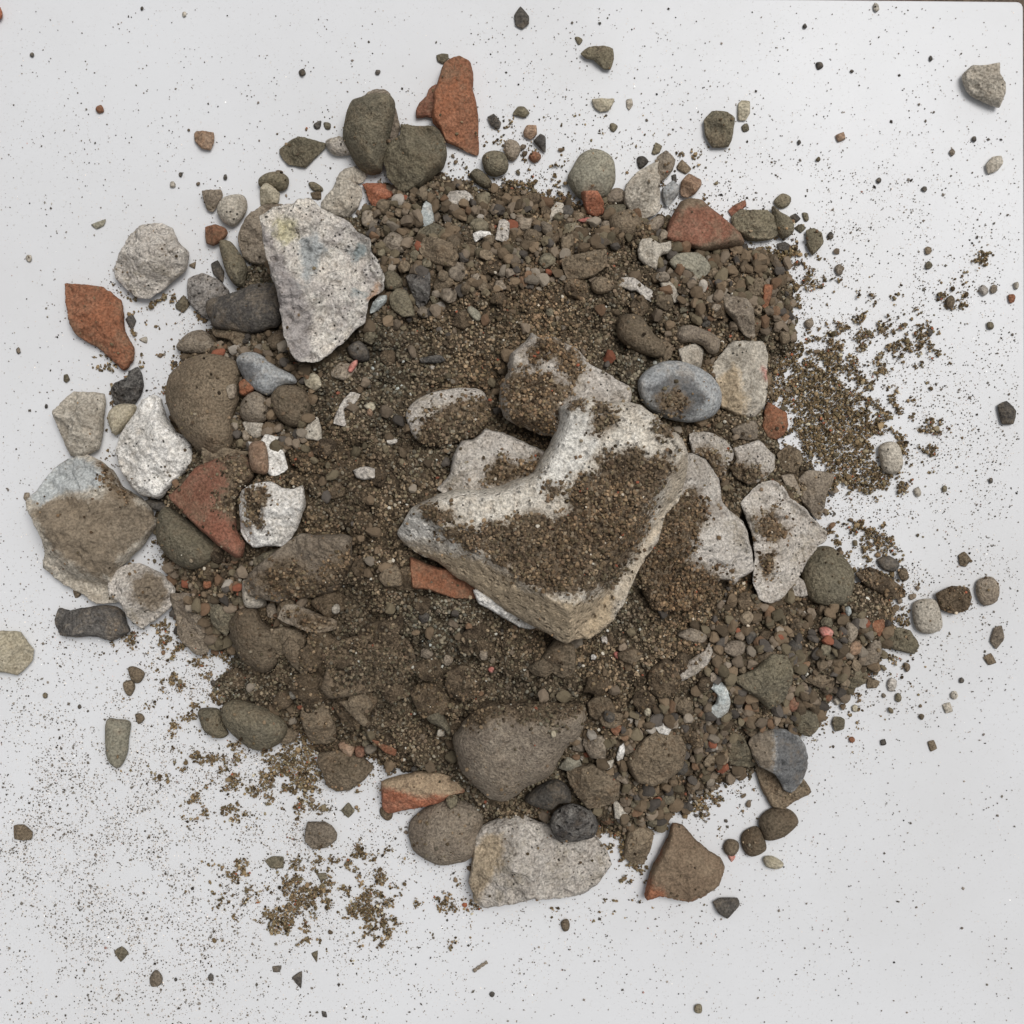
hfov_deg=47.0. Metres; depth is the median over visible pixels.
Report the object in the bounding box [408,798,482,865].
rock
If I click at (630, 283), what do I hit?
stone
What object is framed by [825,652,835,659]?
pebble
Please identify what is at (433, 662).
clod
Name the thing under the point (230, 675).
clod
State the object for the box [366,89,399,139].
stone
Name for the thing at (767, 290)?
brick fragment
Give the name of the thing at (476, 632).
clod
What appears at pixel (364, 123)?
rock
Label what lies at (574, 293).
clod
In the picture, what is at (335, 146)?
pebble
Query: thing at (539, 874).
rock
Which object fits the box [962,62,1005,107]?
stone
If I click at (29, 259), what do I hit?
pebble
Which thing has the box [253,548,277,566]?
stone
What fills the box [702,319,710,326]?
pebble
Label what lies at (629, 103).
pebble
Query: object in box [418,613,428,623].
pebble
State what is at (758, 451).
stone
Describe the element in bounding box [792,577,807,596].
pebble
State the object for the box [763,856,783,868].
pebble
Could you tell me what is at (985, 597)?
stone
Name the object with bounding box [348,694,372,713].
clod
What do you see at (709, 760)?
pebble
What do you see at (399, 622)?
clod
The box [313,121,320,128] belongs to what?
pebble
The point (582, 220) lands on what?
brick chip
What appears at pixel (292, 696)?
pebble
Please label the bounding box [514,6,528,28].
pebble
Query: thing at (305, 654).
clod
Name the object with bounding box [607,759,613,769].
pebble
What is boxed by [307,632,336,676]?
clod
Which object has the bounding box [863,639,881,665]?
stone
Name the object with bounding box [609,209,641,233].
stone
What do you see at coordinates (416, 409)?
rock
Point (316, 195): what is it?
pebble
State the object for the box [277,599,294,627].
clod
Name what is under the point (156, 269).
rock
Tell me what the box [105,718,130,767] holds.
stone
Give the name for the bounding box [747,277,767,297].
clod
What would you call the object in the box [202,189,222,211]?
pebble
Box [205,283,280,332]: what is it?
rock
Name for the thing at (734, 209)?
brick fragment
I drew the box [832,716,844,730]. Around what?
pebble
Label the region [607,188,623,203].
pebble
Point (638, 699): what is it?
clod
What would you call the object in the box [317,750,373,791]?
stone
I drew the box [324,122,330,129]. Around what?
pebble
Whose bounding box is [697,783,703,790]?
pebble
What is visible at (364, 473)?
pebble
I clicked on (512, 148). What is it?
pebble
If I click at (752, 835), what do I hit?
stone
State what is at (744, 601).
clod
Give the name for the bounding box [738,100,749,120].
pebble
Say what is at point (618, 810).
pebble
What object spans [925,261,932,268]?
pebble
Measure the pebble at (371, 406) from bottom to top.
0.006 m
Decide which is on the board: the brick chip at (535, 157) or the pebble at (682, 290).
the brick chip at (535, 157)
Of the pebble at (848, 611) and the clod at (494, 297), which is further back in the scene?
the pebble at (848, 611)
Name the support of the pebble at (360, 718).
on the soil at (339, 349)
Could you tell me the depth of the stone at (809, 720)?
1.13 m
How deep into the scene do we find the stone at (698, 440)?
1.08 m
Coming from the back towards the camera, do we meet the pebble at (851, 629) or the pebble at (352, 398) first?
the pebble at (851, 629)
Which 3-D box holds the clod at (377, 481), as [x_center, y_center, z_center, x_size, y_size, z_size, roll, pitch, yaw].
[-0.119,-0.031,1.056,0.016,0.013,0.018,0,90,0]
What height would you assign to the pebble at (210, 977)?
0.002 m
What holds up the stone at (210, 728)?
on the board
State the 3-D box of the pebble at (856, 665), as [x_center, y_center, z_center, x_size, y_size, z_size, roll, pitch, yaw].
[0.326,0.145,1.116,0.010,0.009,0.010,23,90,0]
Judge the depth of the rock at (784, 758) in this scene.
1.12 m
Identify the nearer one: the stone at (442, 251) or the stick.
the stone at (442, 251)
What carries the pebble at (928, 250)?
on the board
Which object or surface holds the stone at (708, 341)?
on the soil at (339, 349)
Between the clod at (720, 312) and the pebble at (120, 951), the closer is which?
the clod at (720, 312)
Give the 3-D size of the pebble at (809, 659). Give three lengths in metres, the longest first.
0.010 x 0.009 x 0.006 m
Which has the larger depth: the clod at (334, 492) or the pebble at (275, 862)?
the pebble at (275, 862)
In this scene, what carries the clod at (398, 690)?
on the soil at (339, 349)
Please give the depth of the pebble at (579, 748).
1.09 m
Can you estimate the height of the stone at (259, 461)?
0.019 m
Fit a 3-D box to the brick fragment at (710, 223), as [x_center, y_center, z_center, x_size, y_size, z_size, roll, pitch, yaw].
[0.185,-0.277,1.134,0.079,0.023,0.053,0,90,0]
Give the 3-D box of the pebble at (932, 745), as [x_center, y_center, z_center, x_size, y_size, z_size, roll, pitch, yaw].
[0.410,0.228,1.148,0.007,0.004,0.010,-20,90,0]
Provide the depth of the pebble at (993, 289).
1.15 m
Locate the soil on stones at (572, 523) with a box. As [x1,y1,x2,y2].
[2,55,998,954]
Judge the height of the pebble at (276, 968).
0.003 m
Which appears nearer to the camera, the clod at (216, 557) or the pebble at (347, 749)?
the clod at (216, 557)
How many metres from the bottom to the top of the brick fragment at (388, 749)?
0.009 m
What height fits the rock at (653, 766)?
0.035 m
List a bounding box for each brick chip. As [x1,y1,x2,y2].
[96,105,103,112]
[348,360,357,372]
[354,745,364,757]
[488,667,493,672]
[528,151,540,162]
[578,217,591,222]
[819,627,833,636]
[1008,294,1015,302]
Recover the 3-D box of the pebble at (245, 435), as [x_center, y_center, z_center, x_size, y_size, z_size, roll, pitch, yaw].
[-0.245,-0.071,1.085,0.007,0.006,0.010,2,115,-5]
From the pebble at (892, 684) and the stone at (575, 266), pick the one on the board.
the pebble at (892, 684)
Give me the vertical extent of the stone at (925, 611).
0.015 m
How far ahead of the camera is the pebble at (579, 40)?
1.15 m
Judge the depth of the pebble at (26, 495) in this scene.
1.15 m
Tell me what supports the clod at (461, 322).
on the soil at (339, 349)
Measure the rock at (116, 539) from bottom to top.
0.060 m
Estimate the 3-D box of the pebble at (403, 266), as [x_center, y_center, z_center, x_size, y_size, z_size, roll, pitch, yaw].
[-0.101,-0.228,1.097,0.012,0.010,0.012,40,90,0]
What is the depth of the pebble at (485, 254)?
1.09 m
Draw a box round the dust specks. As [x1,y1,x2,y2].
[0,6,1019,1023]
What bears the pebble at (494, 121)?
on the board
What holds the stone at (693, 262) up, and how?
on the soil at (339, 349)
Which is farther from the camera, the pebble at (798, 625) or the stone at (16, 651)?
the stone at (16, 651)
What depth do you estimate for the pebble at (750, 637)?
1.09 m
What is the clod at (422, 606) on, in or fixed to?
on the soil at (339, 349)
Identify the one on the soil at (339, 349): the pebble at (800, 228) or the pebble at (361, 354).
the pebble at (361, 354)
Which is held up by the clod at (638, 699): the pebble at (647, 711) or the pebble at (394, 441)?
the pebble at (647, 711)
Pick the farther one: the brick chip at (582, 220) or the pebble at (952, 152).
the pebble at (952, 152)
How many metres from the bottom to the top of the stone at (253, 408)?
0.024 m
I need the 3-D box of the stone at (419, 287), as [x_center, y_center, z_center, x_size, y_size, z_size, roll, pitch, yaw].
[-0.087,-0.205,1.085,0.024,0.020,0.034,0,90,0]
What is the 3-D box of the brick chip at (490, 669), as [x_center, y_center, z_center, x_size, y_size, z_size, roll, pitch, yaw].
[-0.019,0.144,1.076,0.006,0.004,0.006,0,90,0]
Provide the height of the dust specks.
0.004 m
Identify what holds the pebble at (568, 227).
on the soil at (339, 349)
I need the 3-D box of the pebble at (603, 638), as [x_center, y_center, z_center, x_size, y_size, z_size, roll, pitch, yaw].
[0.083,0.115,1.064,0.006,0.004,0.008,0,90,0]
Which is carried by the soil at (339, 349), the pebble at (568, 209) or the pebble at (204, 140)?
the pebble at (568, 209)
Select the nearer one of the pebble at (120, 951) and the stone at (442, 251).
the stone at (442, 251)
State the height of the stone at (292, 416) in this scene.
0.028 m
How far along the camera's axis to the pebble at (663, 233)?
1.12 m
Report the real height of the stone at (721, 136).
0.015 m
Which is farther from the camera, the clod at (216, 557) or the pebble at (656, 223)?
the pebble at (656, 223)
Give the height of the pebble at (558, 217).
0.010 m
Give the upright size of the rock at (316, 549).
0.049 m
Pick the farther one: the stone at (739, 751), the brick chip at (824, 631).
the stone at (739, 751)
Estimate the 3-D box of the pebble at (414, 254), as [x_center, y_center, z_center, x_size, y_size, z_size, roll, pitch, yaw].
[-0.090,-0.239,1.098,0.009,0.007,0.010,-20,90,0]
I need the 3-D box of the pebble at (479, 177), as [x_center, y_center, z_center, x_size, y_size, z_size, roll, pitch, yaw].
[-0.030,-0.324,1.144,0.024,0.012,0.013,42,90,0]
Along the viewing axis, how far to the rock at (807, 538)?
1.10 m
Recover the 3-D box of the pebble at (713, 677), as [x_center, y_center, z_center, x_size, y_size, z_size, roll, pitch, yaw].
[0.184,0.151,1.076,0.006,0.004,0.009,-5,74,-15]
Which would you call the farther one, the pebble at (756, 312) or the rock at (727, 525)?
the pebble at (756, 312)
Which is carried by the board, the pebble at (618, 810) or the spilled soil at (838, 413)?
the spilled soil at (838, 413)
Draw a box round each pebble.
[14,824,32,840]
[23,492,29,500]
[25,255,31,261]
[63,374,69,382]
[73,590,80,597]
[91,219,105,228]
[114,946,127,961]
[123,680,134,695]
[126,314,135,328]
[128,666,144,682]
[135,713,144,723]
[139,337,147,342]
[145,499,165,511]
[150,970,162,986]
[170,181,175,187]
[175,295,189,312]
[194,131,213,149]
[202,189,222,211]
[203,581,210,588]
[208,973,213,980]
[211,260,223,281]
[226,384,236,398]
[242,430,249,439]
[243,421,263,437]
[260,183,279,205]
[265,856,283,868]
[266,603,276,618]
[267,329,285,350]
[272,966,281,971]
[287,426,294,431]
[289,354,297,361]
[289,691,295,699]
[292,971,301,987]
[303,373,321,390]
[304,417,321,440]
[308,182,322,191]
[310,191,320,199]
[311,951,317,961]
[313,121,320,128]
[317,873,326,880]
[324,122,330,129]
[325,136,349,155]
[331,362,356,380]
[331,604,339,613]
[333,392,359,425]
[338,741,354,756]
[339,701,368,726]
[341,802,354,817]
[347,341,369,361]
[353,466,374,479]
[361,210,377,227]
[362,739,368,746]
[364,331,375,343]
[364,402,375,410]
[367,408,372,416]
[370,295,386,312]
[376,199,390,214]
[376,248,385,257]
[380,807,392,820]
[383,232,404,253]
[384,270,402,290]
[386,438,397,444]
[394,208,402,217]
[398,260,409,273]
[410,250,419,260]
[415,186,426,200]
[417,223,445,236]
[417,306,427,317]
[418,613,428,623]
[419,355,445,363]
[420,648,433,658]
[421,200,434,225]
[422,258,432,268]
[426,712,450,734]
[428,181,439,189]
[430,296,439,303]
[436,53,448,63]
[437,729,444,736]
[438,270,448,281]
[439,288,456,302]
[443,655,453,666]
[445,794,457,808]
[448,262,465,281]
[461,282,470,295]
[467,306,480,320]
[469,218,488,231]
[470,168,491,188]
[470,273,479,279]
[472,230,490,241]
[475,191,490,204]
[476,281,486,290]
[479,249,493,260]
[479,651,487,660]
[481,235,494,245]
[487,114,500,128]
[491,215,498,225]
[494,280,506,290]
[495,219,509,241]
[504,139,520,160]
[505,268,514,277]
[513,106,529,117]
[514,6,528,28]
[516,217,532,231]
[523,125,536,139]
[527,193,541,204]
[533,134,545,152]
[538,253,555,268]
[540,206,551,216]
[540,221,551,233]
[545,231,559,244]
[546,308,553,316]
[549,202,563,220]
[551,730,556,737]
[552,212,563,221]
[558,757,581,770]
[561,234,573,248]
[561,919,569,931]
[562,205,573,214]
[563,222,575,233]
[571,211,583,221]
[572,741,583,751]
[575,37,582,44]
[577,231,583,239]
[583,236,590,242]
[590,276,613,293]
[592,98,613,111]
[601,220,609,226]
[601,635,607,643]
[603,710,614,722]
[604,204,625,211]
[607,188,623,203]
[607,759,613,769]
[610,123,617,131]
[610,725,620,735]
[613,801,626,818]
[616,743,624,760]
[616,773,628,784]
[625,744,633,754]
[626,99,632,109]
[630,799,636,807]
[637,156,647,168]
[644,708,650,715]
[646,215,663,231]
[647,819,656,826]
[652,142,661,154]
[655,271,669,282]
[655,294,672,310]
[655,723,670,734]
[658,229,667,239]
[659,281,679,302]
[661,339,672,359]
[662,181,678,206]
[662,795,674,804]
[671,174,676,181]
[677,160,690,173]
[677,287,686,294]
[677,628,706,642]
[677,761,687,774]
[679,307,688,312]
[680,174,701,197]
[694,1004,701,1013]
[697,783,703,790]
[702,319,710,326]
[703,754,714,766]
[706,785,714,790]
[710,268,718,279]
[710,672,716,681]
[711,304,720,311]
[713,897,739,918]
[723,640,744,656]
[723,839,738,855]
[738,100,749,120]
[738,666,745,673]
[739,611,753,624]
[742,123,748,131]
[745,631,755,644]
[745,730,756,736]
[750,594,760,603]
[753,305,761,314]
[759,631,770,639]
[760,334,769,341]
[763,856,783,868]
[774,193,790,208]
[777,242,789,251]
[779,331,789,344]
[781,474,800,493]
[788,639,801,652]
[790,213,800,222]
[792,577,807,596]
[795,224,805,232]
[795,622,802,628]
[802,212,808,221]
[804,318,813,328]
[804,674,834,688]
[806,228,823,255]
[807,655,813,662]
[816,62,822,69]
[816,659,827,671]
[820,617,832,626]
[820,644,830,655]
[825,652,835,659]
[825,694,831,701]
[827,232,833,238]
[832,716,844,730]
[833,694,840,704]
[835,132,844,141]
[835,264,842,275]
[840,679,850,687]
[845,606,851,615]
[845,622,857,642]
[850,641,861,654]
[851,612,857,619]
[851,659,861,671]
[852,704,857,711]
[867,676,879,687]
[873,3,878,11]
[877,556,899,571]
[880,739,885,745]
[887,678,896,691]
[895,693,901,701]
[898,568,908,580]
[903,662,909,671]
[914,487,920,496]
[925,246,931,254]
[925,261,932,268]
[927,328,932,336]
[928,740,936,750]
[942,702,952,712]
[945,295,954,308]
[949,148,954,155]
[950,691,957,699]
[958,552,970,566]
[979,285,987,295]
[983,653,995,664]
[986,156,1002,173]
[987,322,993,329]
[990,284,996,293]
[990,625,1003,648]
[997,401,1015,424]
[1013,282,1018,289]
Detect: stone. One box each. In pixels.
[0,630,33,674]
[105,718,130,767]
[107,403,136,434]
[110,367,143,404]
[176,330,213,353]
[187,273,229,318]
[198,707,228,737]
[201,447,248,463]
[208,603,234,635]
[212,329,256,346]
[217,194,247,226]
[219,240,247,287]
[236,352,296,395]
[239,391,267,422]
[242,579,266,608]
[248,434,287,475]
[248,441,268,473]
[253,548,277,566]
[258,171,288,190]
[271,385,310,426]
[277,604,336,632]
[279,136,325,167]
[282,636,304,674]
[300,703,335,744]
[305,821,336,849]
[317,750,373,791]
[321,180,362,217]
[336,166,365,183]
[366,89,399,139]
[389,288,414,316]
[406,272,430,307]
[419,236,458,266]
[447,190,472,204]
[473,588,534,628]
[482,150,508,176]
[524,779,571,809]
[550,803,597,841]
[561,249,606,279]
[567,149,615,199]
[567,763,619,807]
[581,45,613,69]
[583,735,605,758]
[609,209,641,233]
[616,314,664,357]
[619,277,653,300]
[623,826,653,864]
[624,161,660,217]
[637,238,671,269]
[657,150,674,181]
[669,252,710,278]
[676,325,719,353]
[678,343,702,367]
[680,643,712,680]
[689,431,733,480]
[704,110,734,147]
[711,682,730,717]
[723,296,754,338]
[728,736,755,766]
[731,209,778,241]
[731,420,757,440]
[731,440,774,484]
[741,826,766,856]
[758,808,798,840]
[771,206,793,238]
[777,445,802,472]
[793,710,818,736]
[799,470,833,519]
[848,670,867,688]
[855,567,905,598]
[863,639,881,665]
[878,441,902,474]
[888,627,918,653]
[912,598,942,633]
[936,586,971,613]
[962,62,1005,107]
[976,576,999,605]
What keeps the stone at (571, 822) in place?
on the soil at (339, 349)
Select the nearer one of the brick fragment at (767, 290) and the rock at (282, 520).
the rock at (282, 520)
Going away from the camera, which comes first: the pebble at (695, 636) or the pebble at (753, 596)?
the pebble at (695, 636)
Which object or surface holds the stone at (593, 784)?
on the soil at (339, 349)
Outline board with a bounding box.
[0,0,1023,1023]
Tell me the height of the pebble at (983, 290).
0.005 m
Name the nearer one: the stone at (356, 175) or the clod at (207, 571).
the clod at (207, 571)
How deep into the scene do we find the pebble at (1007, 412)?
1.14 m
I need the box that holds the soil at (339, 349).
[155,171,894,838]
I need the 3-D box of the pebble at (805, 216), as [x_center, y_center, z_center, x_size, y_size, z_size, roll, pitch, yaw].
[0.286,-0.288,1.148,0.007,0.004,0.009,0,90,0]
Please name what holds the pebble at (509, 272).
on the soil at (339, 349)
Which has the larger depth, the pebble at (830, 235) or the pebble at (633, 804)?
the pebble at (830, 235)
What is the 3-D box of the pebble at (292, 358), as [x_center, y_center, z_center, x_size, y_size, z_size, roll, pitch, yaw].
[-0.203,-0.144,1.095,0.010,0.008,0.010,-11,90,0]
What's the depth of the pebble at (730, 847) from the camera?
1.14 m
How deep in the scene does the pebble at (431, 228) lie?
1.10 m
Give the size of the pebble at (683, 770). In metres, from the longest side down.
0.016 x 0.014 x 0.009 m
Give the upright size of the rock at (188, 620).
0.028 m
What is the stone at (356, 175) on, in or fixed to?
on the board
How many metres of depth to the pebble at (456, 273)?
1.08 m
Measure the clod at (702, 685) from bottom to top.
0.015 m
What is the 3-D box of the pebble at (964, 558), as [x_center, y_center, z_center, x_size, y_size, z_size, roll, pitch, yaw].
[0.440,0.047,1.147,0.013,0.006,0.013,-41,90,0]
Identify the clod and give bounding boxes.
[196,564,215,583]
[210,546,223,563]
[226,668,244,689]
[271,626,306,654]
[272,690,293,710]
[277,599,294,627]
[280,728,298,744]
[288,672,324,707]
[297,644,322,672]
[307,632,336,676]
[311,591,344,617]
[313,439,335,458]
[319,676,335,698]
[327,482,345,499]
[332,692,377,726]
[335,655,353,670]
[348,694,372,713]
[351,556,366,576]
[359,620,400,649]
[370,467,387,486]
[376,734,396,747]
[378,564,401,586]
[378,616,403,643]
[380,350,395,365]
[380,682,405,701]
[396,565,413,591]
[409,682,448,715]
[412,595,430,614]
[414,657,442,680]
[433,276,453,291]
[444,665,480,700]
[446,234,460,252]
[451,310,473,329]
[456,623,489,654]
[474,635,494,660]
[482,254,501,275]
[490,292,505,304]
[523,229,541,241]
[528,658,552,677]
[541,639,575,677]
[564,278,589,299]
[583,675,610,695]
[587,695,614,720]
[599,711,622,727]
[618,647,642,664]
[629,295,648,316]
[631,689,654,716]
[647,658,680,698]
[651,272,659,283]
[672,652,690,674]
[674,696,692,715]
[685,731,703,748]
[697,676,712,692]
[707,301,726,318]
[737,592,755,611]
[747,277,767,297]
[754,318,760,335]
[758,651,776,661]
[789,618,802,633]
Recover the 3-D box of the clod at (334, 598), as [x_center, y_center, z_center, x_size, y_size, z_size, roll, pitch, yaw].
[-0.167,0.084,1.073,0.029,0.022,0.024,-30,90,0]
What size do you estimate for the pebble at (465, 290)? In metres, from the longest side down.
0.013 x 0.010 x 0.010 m
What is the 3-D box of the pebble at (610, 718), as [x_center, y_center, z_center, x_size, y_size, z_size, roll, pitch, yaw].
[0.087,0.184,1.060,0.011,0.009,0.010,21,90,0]
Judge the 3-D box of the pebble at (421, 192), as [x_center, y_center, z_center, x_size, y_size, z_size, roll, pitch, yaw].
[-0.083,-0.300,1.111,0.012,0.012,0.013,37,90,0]
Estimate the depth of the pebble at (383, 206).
1.12 m
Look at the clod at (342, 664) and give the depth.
1.06 m
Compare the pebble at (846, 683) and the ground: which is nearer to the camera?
the pebble at (846, 683)
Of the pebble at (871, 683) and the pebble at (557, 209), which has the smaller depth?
the pebble at (557, 209)
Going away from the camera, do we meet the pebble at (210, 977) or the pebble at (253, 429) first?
the pebble at (253, 429)
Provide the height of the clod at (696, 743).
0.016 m
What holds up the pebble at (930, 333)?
on the board
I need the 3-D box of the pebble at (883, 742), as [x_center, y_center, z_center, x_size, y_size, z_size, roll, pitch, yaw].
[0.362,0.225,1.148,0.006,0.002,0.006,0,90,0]
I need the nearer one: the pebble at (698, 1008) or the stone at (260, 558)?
the stone at (260, 558)
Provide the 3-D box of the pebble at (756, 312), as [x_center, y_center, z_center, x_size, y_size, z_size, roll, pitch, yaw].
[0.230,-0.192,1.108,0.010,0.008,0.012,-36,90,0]
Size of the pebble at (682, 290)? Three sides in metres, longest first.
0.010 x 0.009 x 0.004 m
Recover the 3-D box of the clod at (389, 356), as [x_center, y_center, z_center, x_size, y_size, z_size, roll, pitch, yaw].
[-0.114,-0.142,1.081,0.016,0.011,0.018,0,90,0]
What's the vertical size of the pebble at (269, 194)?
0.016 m
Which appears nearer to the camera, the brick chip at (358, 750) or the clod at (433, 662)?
the clod at (433, 662)
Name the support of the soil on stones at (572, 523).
on the board
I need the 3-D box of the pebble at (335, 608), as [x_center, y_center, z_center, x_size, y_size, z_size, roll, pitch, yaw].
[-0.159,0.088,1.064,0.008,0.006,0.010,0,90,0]
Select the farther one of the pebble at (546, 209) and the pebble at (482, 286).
the pebble at (546, 209)
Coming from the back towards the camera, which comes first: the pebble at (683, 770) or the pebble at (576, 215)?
the pebble at (576, 215)
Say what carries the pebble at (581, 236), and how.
on the soil at (339, 349)
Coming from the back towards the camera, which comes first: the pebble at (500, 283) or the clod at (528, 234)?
the clod at (528, 234)
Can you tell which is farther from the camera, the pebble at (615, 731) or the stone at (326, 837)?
the stone at (326, 837)
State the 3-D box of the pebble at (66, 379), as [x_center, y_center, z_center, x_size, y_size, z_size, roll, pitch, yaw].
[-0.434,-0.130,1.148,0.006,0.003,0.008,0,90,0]
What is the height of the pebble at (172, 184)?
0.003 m
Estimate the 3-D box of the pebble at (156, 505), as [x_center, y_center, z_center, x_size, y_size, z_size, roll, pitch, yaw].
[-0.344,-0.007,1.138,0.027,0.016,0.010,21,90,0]
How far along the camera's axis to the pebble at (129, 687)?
1.14 m
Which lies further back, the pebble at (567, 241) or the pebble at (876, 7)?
the pebble at (876, 7)
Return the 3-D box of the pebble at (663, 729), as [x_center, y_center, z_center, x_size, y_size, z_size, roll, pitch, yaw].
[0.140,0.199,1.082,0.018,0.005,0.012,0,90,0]
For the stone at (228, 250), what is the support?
on the board
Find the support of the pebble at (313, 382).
on the soil at (339, 349)
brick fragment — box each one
[65,283,134,370]
[169,455,253,557]
[205,224,227,245]
[239,379,253,395]
[362,183,392,205]
[372,740,395,755]
[381,771,464,813]
[410,557,475,598]
[416,84,436,118]
[432,56,478,155]
[581,190,603,216]
[644,823,724,902]
[666,198,743,250]
[728,200,745,215]
[762,284,772,307]
[762,402,788,439]
[789,697,798,711]
[873,619,884,636]
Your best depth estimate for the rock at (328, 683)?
1.06 m
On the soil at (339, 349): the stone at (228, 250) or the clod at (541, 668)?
the clod at (541, 668)
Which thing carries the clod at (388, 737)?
on the soil at (339, 349)
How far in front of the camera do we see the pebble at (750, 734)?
1.12 m
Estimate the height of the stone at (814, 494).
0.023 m
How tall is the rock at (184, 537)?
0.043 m
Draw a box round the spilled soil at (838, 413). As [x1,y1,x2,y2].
[66,105,994,964]
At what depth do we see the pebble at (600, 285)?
1.08 m
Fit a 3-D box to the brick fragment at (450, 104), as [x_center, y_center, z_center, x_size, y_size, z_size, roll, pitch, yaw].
[-0.055,-0.395,1.140,0.046,0.024,0.095,0,90,0]
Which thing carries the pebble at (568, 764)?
on the soil at (339, 349)
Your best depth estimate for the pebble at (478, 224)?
1.10 m
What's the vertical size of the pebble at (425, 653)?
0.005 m
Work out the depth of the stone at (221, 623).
1.10 m
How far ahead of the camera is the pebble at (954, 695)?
1.15 m
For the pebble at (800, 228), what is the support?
on the board
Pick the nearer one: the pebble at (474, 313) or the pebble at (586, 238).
the pebble at (474, 313)
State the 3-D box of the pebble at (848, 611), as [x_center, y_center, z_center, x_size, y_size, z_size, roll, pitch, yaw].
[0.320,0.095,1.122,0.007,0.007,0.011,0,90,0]
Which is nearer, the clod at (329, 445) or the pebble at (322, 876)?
the clod at (329, 445)
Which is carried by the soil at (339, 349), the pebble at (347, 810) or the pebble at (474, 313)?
the pebble at (474, 313)
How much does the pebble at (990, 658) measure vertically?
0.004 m
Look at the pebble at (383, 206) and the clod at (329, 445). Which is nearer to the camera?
the clod at (329, 445)
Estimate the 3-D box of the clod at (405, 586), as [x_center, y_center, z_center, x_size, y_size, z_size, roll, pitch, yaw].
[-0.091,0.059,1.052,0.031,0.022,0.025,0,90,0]
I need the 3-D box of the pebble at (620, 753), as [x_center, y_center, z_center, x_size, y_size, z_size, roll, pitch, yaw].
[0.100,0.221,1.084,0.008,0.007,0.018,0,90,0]
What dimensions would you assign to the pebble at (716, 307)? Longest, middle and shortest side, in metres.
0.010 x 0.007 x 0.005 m
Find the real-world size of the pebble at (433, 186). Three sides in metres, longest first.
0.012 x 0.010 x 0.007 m
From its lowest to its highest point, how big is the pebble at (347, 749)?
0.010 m
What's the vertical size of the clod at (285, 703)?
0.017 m
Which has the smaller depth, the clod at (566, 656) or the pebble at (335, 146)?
the clod at (566, 656)
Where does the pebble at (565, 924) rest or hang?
on the board
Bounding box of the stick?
[473,961,487,972]
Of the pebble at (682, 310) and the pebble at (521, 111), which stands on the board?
the pebble at (521, 111)
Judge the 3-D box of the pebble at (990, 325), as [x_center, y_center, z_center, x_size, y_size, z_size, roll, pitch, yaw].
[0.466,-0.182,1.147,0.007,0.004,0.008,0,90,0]
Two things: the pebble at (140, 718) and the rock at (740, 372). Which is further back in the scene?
the pebble at (140, 718)
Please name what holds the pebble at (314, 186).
on the board
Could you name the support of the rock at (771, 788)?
on the board
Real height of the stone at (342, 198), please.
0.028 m
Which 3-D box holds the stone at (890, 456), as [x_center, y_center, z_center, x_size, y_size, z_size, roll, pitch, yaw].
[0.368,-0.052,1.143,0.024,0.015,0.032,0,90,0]
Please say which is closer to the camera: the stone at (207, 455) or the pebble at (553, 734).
the pebble at (553, 734)
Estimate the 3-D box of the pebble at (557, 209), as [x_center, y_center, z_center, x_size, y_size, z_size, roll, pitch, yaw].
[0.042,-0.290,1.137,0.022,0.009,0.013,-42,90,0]
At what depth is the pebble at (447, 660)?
1.08 m
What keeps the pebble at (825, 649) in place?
on the soil at (339, 349)
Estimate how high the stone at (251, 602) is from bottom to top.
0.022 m
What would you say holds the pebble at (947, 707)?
on the board
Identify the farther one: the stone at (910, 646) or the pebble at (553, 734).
the stone at (910, 646)
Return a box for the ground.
[853,0,1023,209]
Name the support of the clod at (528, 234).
on the soil at (339, 349)
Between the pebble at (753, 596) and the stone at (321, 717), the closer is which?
the pebble at (753, 596)
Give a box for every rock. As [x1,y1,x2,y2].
[26,455,156,603]
[52,391,105,456]
[54,605,130,640]
[107,563,175,628]
[114,223,188,298]
[116,395,192,498]
[156,507,213,569]
[165,354,240,453]
[170,592,208,654]
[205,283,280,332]
[220,700,287,750]
[229,607,277,672]
[238,204,282,264]
[239,482,305,547]
[244,533,352,602]
[259,198,384,362]
[320,633,415,698]
[343,93,394,174]
[383,124,446,192]
[397,397,687,643]
[406,388,490,445]
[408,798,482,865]
[437,429,544,492]
[453,701,586,800]
[468,815,611,907]
[499,333,631,436]
[626,731,686,785]
[636,453,753,611]
[638,361,721,422]
[711,340,767,416]
[736,654,792,708]
[740,480,826,602]
[748,729,807,792]
[755,763,810,808]
[801,546,854,605]
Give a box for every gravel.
[59,129,950,933]
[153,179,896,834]
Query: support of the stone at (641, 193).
on the board
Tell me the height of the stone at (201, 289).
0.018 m
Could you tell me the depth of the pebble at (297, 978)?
1.15 m
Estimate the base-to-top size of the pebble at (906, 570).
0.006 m
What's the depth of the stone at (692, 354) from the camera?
1.08 m
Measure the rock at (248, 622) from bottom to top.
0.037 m
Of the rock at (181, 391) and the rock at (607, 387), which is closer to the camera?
the rock at (607, 387)
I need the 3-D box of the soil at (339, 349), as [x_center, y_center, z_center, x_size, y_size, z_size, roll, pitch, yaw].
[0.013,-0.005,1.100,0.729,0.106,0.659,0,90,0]
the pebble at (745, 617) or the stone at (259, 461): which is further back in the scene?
the pebble at (745, 617)
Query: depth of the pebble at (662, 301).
1.08 m
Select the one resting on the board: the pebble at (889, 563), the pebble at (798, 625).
the pebble at (889, 563)
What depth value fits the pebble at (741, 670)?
1.08 m

